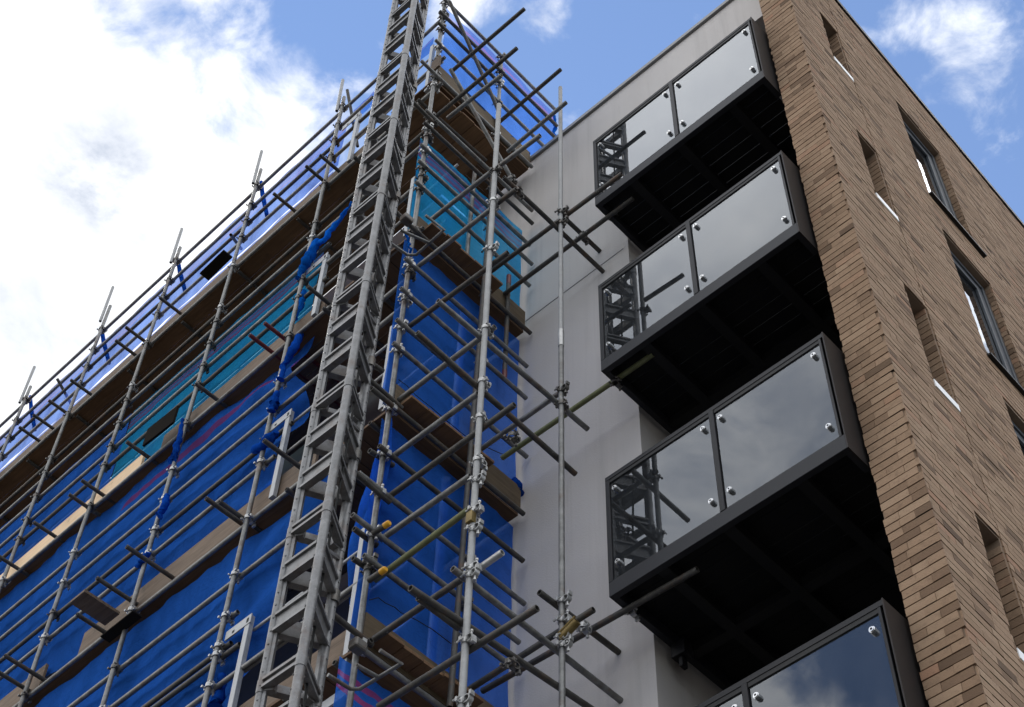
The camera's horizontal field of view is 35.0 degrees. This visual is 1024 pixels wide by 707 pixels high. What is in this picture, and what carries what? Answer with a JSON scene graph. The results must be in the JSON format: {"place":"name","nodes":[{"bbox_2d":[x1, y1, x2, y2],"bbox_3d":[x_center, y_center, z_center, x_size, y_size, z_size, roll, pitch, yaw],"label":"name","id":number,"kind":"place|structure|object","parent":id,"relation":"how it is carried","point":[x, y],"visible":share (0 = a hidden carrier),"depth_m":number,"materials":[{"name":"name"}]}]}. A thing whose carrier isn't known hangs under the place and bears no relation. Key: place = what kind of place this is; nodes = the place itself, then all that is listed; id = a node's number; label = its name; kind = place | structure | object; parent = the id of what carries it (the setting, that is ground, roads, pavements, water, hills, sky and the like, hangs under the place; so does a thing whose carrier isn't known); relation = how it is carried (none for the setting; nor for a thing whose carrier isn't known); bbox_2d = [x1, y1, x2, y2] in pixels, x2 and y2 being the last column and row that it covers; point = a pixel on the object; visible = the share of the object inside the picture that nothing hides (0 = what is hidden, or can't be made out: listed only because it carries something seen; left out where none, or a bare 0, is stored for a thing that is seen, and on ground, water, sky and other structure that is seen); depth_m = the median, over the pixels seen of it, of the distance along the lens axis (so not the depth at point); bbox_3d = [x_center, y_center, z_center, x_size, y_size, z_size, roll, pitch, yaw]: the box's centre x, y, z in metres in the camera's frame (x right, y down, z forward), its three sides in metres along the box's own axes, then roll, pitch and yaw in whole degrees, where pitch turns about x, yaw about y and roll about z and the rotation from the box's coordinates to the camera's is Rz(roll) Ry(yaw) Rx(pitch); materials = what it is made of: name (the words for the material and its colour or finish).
{"place":"outdoors","nodes":[
{"label":"outdoors","id":0,"kind":"place"},
{"bbox_2d":[45,228,424,706],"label":"building under works","id":1,"kind":"structure","parent":0,"point":[284,653],"depth_m":16.97,"materials":[{"name":"concrete"}]},
{"bbox_2d":[0,0,1023,468],"label":"sky","id":2,"kind":"structure","parent":0,"point":[126,125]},
{"bbox_2d":[436,0,1023,706],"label":"apartment building","id":3,"kind":"structure","parent":0,"point":[800,442],"depth_m":14.78,"materials":[{"name":"brick"}]},
{"bbox_2d":[833,56,853,81],"bbox_3d":[3.660,-3.502,18.910,0.287,1.321,0.372,-36,-62,25],"label":"window","id":4,"kind":"structure","parent":3,"relation":"in","point":[835,59],"depth_m":18.34,"materials":[{"name":"white glass"}]},
{"bbox_2d":[875,192,898,221],"bbox_3d":[3.593,-1.745,16.510,0.287,1.391,0.372,-36,-62,25],"label":"window","id":5,"kind":"structure","parent":3,"relation":"in","point":[878,196],"depth_m":15.92,"materials":[{"name":"white glass"}]},
{"bbox_2d":[903,121,986,257],"bbox_3d":[5.031,-2.081,19.364,0.208,2.266,1.133,-36,-62,25],"label":"window","id":6,"kind":"structure","parent":3,"relation":"in","point":[934,182],"depth_m":19.68,"materials":[{"name":"clear glass"}]},
{"bbox_2d":[933,379,960,411],"bbox_3d":[3.526,-0.003,14.131,0.287,1.531,0.372,-36,-62,25],"label":"window sill","id":7,"kind":"structure","parent":3,"relation":"in","point":[936,383],"depth_m":13.48,"materials":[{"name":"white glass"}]},
{"bbox_2d":[950,250,1023,395],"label":"window","id":8,"kind":"structure","parent":3,"relation":"in","point":[989,331],"depth_m":17.26,"materials":[{"name":"clear glass"}]},
{"bbox_2d":[1011,420,1023,454],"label":"window","id":9,"kind":"structure","parent":3,"relation":"in","point":[1020,435],"depth_m":15.35,"materials":[{"name":"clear glass"}]},
{"bbox_2d":[1016,648,1023,661],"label":"window","id":10,"kind":"structure","parent":3,"relation":"in","point":[1021,655],"depth_m":10.99,"materials":[{"name":"white glass"}]},
{"label":"ground","id":11,"kind":"structure","parent":0,"visible":0},
{"bbox_2d":[0,0,557,706],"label":"scaffolding","id":12,"kind":"object","parent":11,"relation":"on","point":[372,566],"visible":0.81,"depth_m":19.10,"materials":[{"name":"metal"}]},
{"bbox_2d":[29,395,36,431],"bbox_3d":[-7.712,0.944,26.116,0.865,1.599,0.086,-38,-63,25],"label":"net tape","id":13,"kind":"object","parent":12,"relation":"hanging from","point":[32,413],"visible":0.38,"depth_m":25.98,"materials":[{"name":"blue fabric"}]},
{"bbox_2d":[0,413,131,574],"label":"debris net","id":14,"kind":"object","parent":12,"relation":"attached to","point":[57,519],"visible":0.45,"depth_m":21.94,"materials":[{"name":"blue fabric"}]},
{"bbox_2d":[70,589,119,624],"bbox_3d":[-4.360,2.656,17.005,0.262,0.038,0.466,-36,-62,25],"label":"loose plank","id":15,"kind":"object","parent":12,"relation":"on","point":[94,606],"visible":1,"depth_m":16.98,"materials":[{"name":"brown wood"}]},
{"bbox_2d":[101,333,110,364],"bbox_3d":[-6.351,-0.139,25.345,0.866,1.726,0.086,-38,-63,25],"label":"net tape","id":16,"kind":"object","parent":12,"relation":"hanging from","point":[105,348],"visible":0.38,"depth_m":25.14,"materials":[{"name":"blue fabric"}]},
{"bbox_2d":[100,610,141,642],"bbox_3d":[-4.011,2.802,16.688,0.550,0.020,0.120,-38,-63,25],"label":"plywood sheet","id":17,"kind":"object","parent":12,"relation":"on","point":[131,618],"visible":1,"depth_m":16.67,"materials":[{"name":"black wood"}]},
{"bbox_2d":[134,552,150,567],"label":"net bundle","id":18,"kind":"object","parent":12,"relation":"attached to","point":[141,562],"visible":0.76,"depth_m":17.47,"materials":[{"name":"blue fabric"}]},
{"bbox_2d":[0,336,314,699],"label":"debris net","id":19,"kind":"object","parent":12,"relation":"attached to","point":[60,650],"visible":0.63,"depth_m":18.74,"materials":[{"name":"blue fabric"}]},
{"bbox_2d":[142,405,179,446],"bbox_3d":[-4.268,0.883,19.763,0.610,0.392,0.030,-38,-63,25],"label":"plywood sheet","id":20,"kind":"object","parent":12,"relation":"attached to","point":[161,426],"visible":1,"depth_m":19.72,"materials":[{"name":"brown wood"}]},
{"bbox_2d":[155,493,169,519],"bbox_3d":[-3.880,1.696,18.098,0.159,0.339,0.106,-36,-62,25],"label":"net bundle","id":21,"kind":"object","parent":12,"relation":"attached to","point":[163,508],"visible":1,"depth_m":18.03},
{"bbox_2d":[0,172,332,471],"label":"debris net","id":22,"kind":"object","parent":12,"relation":"attached to","point":[180,308],"visible":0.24,"depth_m":23.47,"materials":[{"name":"fabric"}]},
{"bbox_2d":[0,116,348,469],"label":"debris net","id":23,"kind":"object","parent":12,"relation":"attached to","point":[253,237],"visible":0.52,"depth_m":24.20,"materials":[{"name":"blue fabric"}]},
{"bbox_2d":[168,418,184,464],"bbox_3d":[-3.931,1.010,19.163,0.135,0.831,0.100,-36,-62,25],"label":"net bundle","id":24,"kind":"object","parent":12,"relation":"attached to","point":[175,451],"visible":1,"depth_m":19.01,"materials":[{"name":"blue fabric"}]},
{"bbox_2d":[35,475,327,706],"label":"debris net","id":25,"kind":"object","parent":12,"relation":"attached to","point":[254,592],"visible":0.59,"depth_m":15.92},
{"bbox_2d":[177,264,186,291],"bbox_3d":[-4.984,-1.170,24.502,0.679,1.547,0.092,-36,-62,25],"label":"net tape","id":26,"kind":"object","parent":12,"relation":"hanging from","point":[181,277],"visible":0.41,"depth_m":24.32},
{"bbox_2d":[200,250,231,280],"bbox_3d":[-4.087,-1.219,22.453,0.500,0.085,0.160,-38,-63,25],"label":"plywood sheet","id":27,"kind":"object","parent":12,"relation":"on","point":[213,267],"visible":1,"depth_m":22.44,"materials":[{"name":"black wood"}]},
{"bbox_2d":[207,672,226,706],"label":"net bundle","id":28,"kind":"object","parent":12,"relation":"attached to","point":[217,699],"visible":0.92,"depth_m":14.27,"materials":[{"name":"blue fabric"}]},
{"bbox_2d":[110,245,324,480],"bbox_3d":[-3.752,0.236,20.485,3.900,1.800,0.032,-38,-63,25],"label":"debris net","id":29,"kind":"object","parent":12,"relation":"attached to","point":[235,367],"visible":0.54,"depth_m":20.52,"materials":[{"name":"teal plastic"}]},
{"bbox_2d":[0,91,493,527],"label":"scaffold deck","id":30,"kind":"structure","parent":12,"relation":"on","point":[288,236],"depth_m":22.61,"materials":[{"name":"brown wood"}]},
{"bbox_2d":[0,416,63,476],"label":"toe board","id":31,"kind":"object","parent":30,"relation":"on","point":[30,447],"visible":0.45,"depth_m":24.60,"materials":[{"name":"wood"}]},
{"bbox_2d":[71,266,229,412],"bbox_3d":[-5.216,-0.139,23.351,3.780,0.280,0.036,-38,-63,25],"label":"toe board","id":32,"kind":"object","parent":30,"relation":"on","point":[157,333],"visible":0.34,"depth_m":23.30,"materials":[{"name":"wood"}]},
{"bbox_2d":[235,81,439,265],"bbox_3d":[-2.385,-2.331,21.660,4.100,0.270,0.036,-38,-63,25],"label":"toe board","id":33,"kind":"object","parent":30,"relation":"on","point":[289,214],"visible":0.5,"depth_m":22.02,"materials":[{"name":"brown wood"}]},
{"bbox_2d":[0,222,502,599],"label":"scaffold deck","id":34,"kind":"structure","parent":12,"relation":"on","point":[458,255],"depth_m":19.10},
{"bbox_2d":[0,455,144,577],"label":"toe board","id":35,"kind":"object","parent":34,"relation":"on","point":[81,510],"visible":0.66,"depth_m":20.76,"materials":[{"name":"beige wood"}]},
{"bbox_2d":[161,298,327,446],"bbox_3d":[-3.214,0.283,19.332,3.000,0.310,0.036,-38,-63,25],"label":"toe board","id":36,"kind":"object","parent":34,"relation":"on","point":[242,373],"visible":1,"depth_m":19.34,"materials":[{"name":"wood"}]},
{"bbox_2d":[23,395,493,706],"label":"scaffold deck","id":37,"kind":"structure","parent":12,"relation":"on","point":[446,434],"depth_m":16.42,"materials":[{"name":"brown wood"}]},
{"bbox_2d":[0,663,48,706],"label":"toe board","id":38,"kind":"object","parent":37,"relation":"on","point":[11,698],"visible":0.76,"depth_m":18.15,"materials":[{"name":"beige wood"}]},
{"bbox_2d":[78,454,318,653],"bbox_3d":[-3.301,2.113,16.863,3.850,0.360,0.036,-38,-63,25],"label":"toe board","id":39,"kind":"object","parent":37,"relation":"on","point":[198,550],"visible":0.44,"depth_m":16.85,"materials":[{"name":"brown wood"}]},
{"bbox_2d":[259,180,268,216],"bbox_3d":[-3.631,-2.270,23.766,0.523,1.536,0.091,-36,-62,25],"label":"net tape","id":40,"kind":"object","parent":12,"relation":"hanging from","point":[264,202],"visible":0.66,"depth_m":23.56,"materials":[{"name":"blue fabric"}]},
{"bbox_2d":[251,430,278,453],"bbox_3d":[-2.583,0.928,16.968,0.366,0.155,0.133,-36,-62,25],"label":"net bundle","id":41,"kind":"object","parent":12,"relation":"attached to","point":[271,437],"visible":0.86,"depth_m":16.93,"materials":[{"name":"blue fabric"}]},
{"bbox_2d":[267,390,279,412],"bbox_3d":[-2.555,0.524,17.537,0.121,0.358,0.120,-36,-62,25],"label":"net bundle","id":42,"kind":"object","parent":12,"relation":"attached to","point":[274,402],"visible":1,"depth_m":17.48,"materials":[{"name":"blue fabric"}]},
{"bbox_2d":[277,333,303,381],"bbox_3d":[-2.479,-0.018,18.257,0.296,1.080,0.185,-86,-89,36],"label":"net bundle","id":43,"kind":"object","parent":12,"relation":"attached to","point":[293,347],"visible":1,"depth_m":18.07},
{"bbox_2d":[225,528,364,706],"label":"landing gate","id":44,"kind":"structure","parent":12,"relation":"attached to","point":[247,623],"depth_m":14.08,"materials":[{"name":"silver metal"}]},
{"bbox_2d":[295,289,306,320],"bbox_3d":[-2.496,-0.572,19.198,0.100,0.474,0.165,22,-56,-14],"label":"net bundle","id":45,"kind":"object","parent":12,"relation":"attached to","point":[301,301],"visible":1,"depth_m":19.18,"materials":[{"name":"blue fabric"}]},
{"bbox_2d":[295,238,319,280],"bbox_3d":[-2.484,-1.140,19.765,0.348,0.605,0.151,-36,-62,25],"label":"net bundle","id":46,"kind":"object","parent":12,"relation":"attached to","point":[308,257],"visible":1,"depth_m":19.73,"materials":[{"name":"blue fabric"}]},
{"bbox_2d":[269,326,392,500],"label":"landing gate","id":47,"kind":"structure","parent":12,"relation":"attached to","point":[287,417],"depth_m":16.54,"materials":[{"name":"silver metal"}]},
{"bbox_2d":[311,201,352,245],"bbox_3d":[-2.200,-1.561,19.953,0.637,0.531,0.098,-33,-61,23],"label":"net bundle","id":48,"kind":"object","parent":12,"relation":"attached to","point":[329,231],"visible":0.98,"depth_m":19.89,"materials":[{"name":"blue fabric"}]},
{"bbox_2d":[266,651,433,706],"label":"scaffold deck","id":49,"kind":"structure","parent":12,"relation":"on","point":[390,683],"depth_m":13.05,"materials":[{"name":"brown wood"}]},
{"bbox_2d":[362,612,493,706],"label":"toe board","id":50,"kind":"object","parent":49,"relation":"on","point":[372,625],"visible":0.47,"depth_m":13.12,"materials":[{"name":"brown wood"}]},
{"bbox_2d":[307,176,414,317],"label":"landing gate","id":51,"kind":"structure","parent":12,"relation":"attached to","point":[320,285],"depth_m":18.99,"materials":[{"name":"silver metal"}]},
{"bbox_2d":[347,418,391,603],"bbox_3d":[-1.284,1.466,14.405,0.134,2.250,0.593,27,-58,-17],"label":"debris net","id":52,"kind":"object","parent":12,"relation":"attached to","point":[363,509],"visible":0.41,"depth_m":14.43,"materials":[{"name":"blue plastic"}]},
{"bbox_2d":[333,657,410,706],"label":"debris net","id":53,"kind":"object","parent":12,"relation":"attached to","point":[373,694],"visible":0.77,"depth_m":12.65,"materials":[{"name":"blue fabric"}]},
{"bbox_2d":[342,44,434,163],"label":"landing gate","id":54,"kind":"structure","parent":12,"relation":"attached to","point":[358,115],"depth_m":21.70,"materials":[{"name":"silver metal"}]},
{"bbox_2d":[353,37,433,111],"bbox_3d":[-1.677,-3.807,22.716,1.650,0.430,0.021,-38,-63,25],"label":"debris net","id":55,"kind":"object","parent":12,"relation":"attached to","point":[426,49],"visible":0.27,"depth_m":22.51,"materials":[{"name":"blue fabric"}]},
{"bbox_2d":[349,164,462,662],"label":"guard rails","id":56,"kind":"object","parent":12,"relation":"attached to","point":[435,618],"visible":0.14,"depth_m":14.07,"materials":[{"name":"metal"}]},
{"bbox_2d":[404,234,412,256],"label":"net bundle","id":57,"kind":"object","parent":12,"relation":"attached to","point":[408,242],"visible":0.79,"depth_m":17.28,"materials":[{"name":"blue fabric"}]},
{"bbox_2d":[369,597,450,643],"bbox_3d":[-0.835,2.221,13.448,0.009,0.194,0.939,-36,-62,25],"label":"cord","id":58,"kind":"object","parent":12,"relation":"hanging from","point":[412,618],"visible":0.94,"depth_m":13.51,"materials":[{"name":"blue rubber"}]},
{"bbox_2d":[322,412,517,544],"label":"scaffold deck","id":59,"kind":"structure","parent":12,"relation":"on","point":[425,450],"depth_m":15.66,"materials":[{"name":"brown wood"}]},
{"bbox_2d":[394,384,520,508],"bbox_3d":[-0.524,0.932,15.809,0.036,0.360,1.760,-36,-62,25],"label":"toe board","id":60,"kind":"object","parent":59,"relation":"on","point":[502,482],"visible":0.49,"depth_m":16.06,"materials":[{"name":"brown wood"}]},
{"bbox_2d":[512,477,524,496],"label":"net bundle","id":61,"kind":"object","parent":60,"relation":"attached to","point":[517,482],"visible":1,"depth_m":16.30,"materials":[{"name":"blue fabric"}]},
{"bbox_2d":[373,633,483,706],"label":"scaffold deck","id":62,"kind":"structure","parent":12,"relation":"on","point":[415,665],"depth_m":13.04,"materials":[{"name":"brown wood"}]},
{"bbox_2d":[239,630,345,706],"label":"toe board","id":63,"kind":"object","parent":62,"relation":"on","point":[336,647],"visible":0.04,"depth_m":13.32,"materials":[{"name":"beige wood"}]},
{"bbox_2d":[351,419,512,706],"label":"debris net","id":64,"kind":"object","parent":12,"relation":"attached to","point":[438,558],"visible":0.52,"depth_m":14.38,"materials":[{"name":"blue plastic"}]},
{"bbox_2d":[344,236,522,361],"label":"scaffold deck","id":65,"kind":"structure","parent":12,"relation":"on","point":[449,271],"depth_m":18.16,"materials":[{"name":"brown wood"}]},
{"bbox_2d":[417,216,524,329],"bbox_3d":[-0.457,-0.899,18.303,0.036,0.330,1.750,-36,-62,25],"label":"toe board","id":66,"kind":"object","parent":65,"relation":"on","point":[517,311],"visible":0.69,"depth_m":18.53,"materials":[{"name":"brown wood"}]},
{"bbox_2d":[430,55,441,73],"bbox_3d":[-0.974,-3.704,20.834,0.160,0.300,0.030,-38,-63,25],"label":"plywood sheet","id":67,"kind":"object","parent":12,"relation":"attached to","point":[435,64],"visible":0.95,"depth_m":20.80,"materials":[{"name":"brown wood"}]},
{"bbox_2d":[398,379,501,453],"bbox_3d":[-0.569,0.646,15.962,0.009,0.240,1.516,-36,-62,25],"label":"cord","id":68,"kind":"object","parent":12,"relation":"hanging from","point":[441,416],"visible":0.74,"depth_m":15.78,"materials":[{"name":"grey metal"}]},
{"bbox_2d":[383,239,518,479],"bbox_3d":[-0.575,0.120,16.933,0.043,2.750,1.840,-36,-62,25],"label":"debris net","id":69,"kind":"object","parent":12,"relation":"attached to","point":[431,392],"visible":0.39,"depth_m":16.90,"materials":[{"name":"blue fabric"}]},
{"bbox_2d":[398,81,527,198],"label":"scaffold deck","id":70,"kind":"structure","parent":12,"relation":"on","point":[517,167],"depth_m":21.46,"materials":[{"name":"brown wood"}]},
{"bbox_2d":[437,66,529,167],"bbox_3d":[-0.369,-3.102,21.318,0.036,0.380,1.760,-36,-62,25],"label":"toe board","id":71,"kind":"object","parent":70,"relation":"on","point":[488,117],"visible":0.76,"depth_m":21.33,"materials":[{"name":"brown wood"}]},
{"bbox_2d":[410,138,521,306],"bbox_3d":[-0.509,-1.481,19.137,0.028,2.000,1.800,-36,-62,25],"label":"debris net","id":72,"kind":"object","parent":12,"relation":"attached to","point":[429,206],"visible":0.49,"depth_m":19.21,"materials":[{"name":"teal fabric"}]},
{"bbox_2d":[441,8,552,154],"bbox_3d":[-0.169,-3.589,22.251,0.032,1.830,2.210,-36,-62,25],"label":"debris net","id":73,"kind":"object","parent":12,"relation":"attached to","point":[483,100],"visible":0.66,"depth_m":22.21,"materials":[{"name":"blue fabric"}]},
{"bbox_2d":[552,115,557,134],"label":"net bundle","id":74,"kind":"object","parent":12,"relation":"attached to","point":[554,130],"visible":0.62,"depth_m":23.06,"materials":[{"name":"blue fabric"}]},
{"bbox_2d":[253,0,445,706],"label":"hoist mast","id":75,"kind":"object","parent":11,"relation":"on","point":[321,554],"visible":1,"depth_m":14.13,"materials":[{"name":"grey metal"}]},
{"bbox_2d":[372,7,699,706],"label":"scaffolding","id":76,"kind":"object","parent":11,"relation":"on","point":[569,622],"visible":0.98,"depth_m":14.07,"materials":[{"name":"metal"}]}
]}

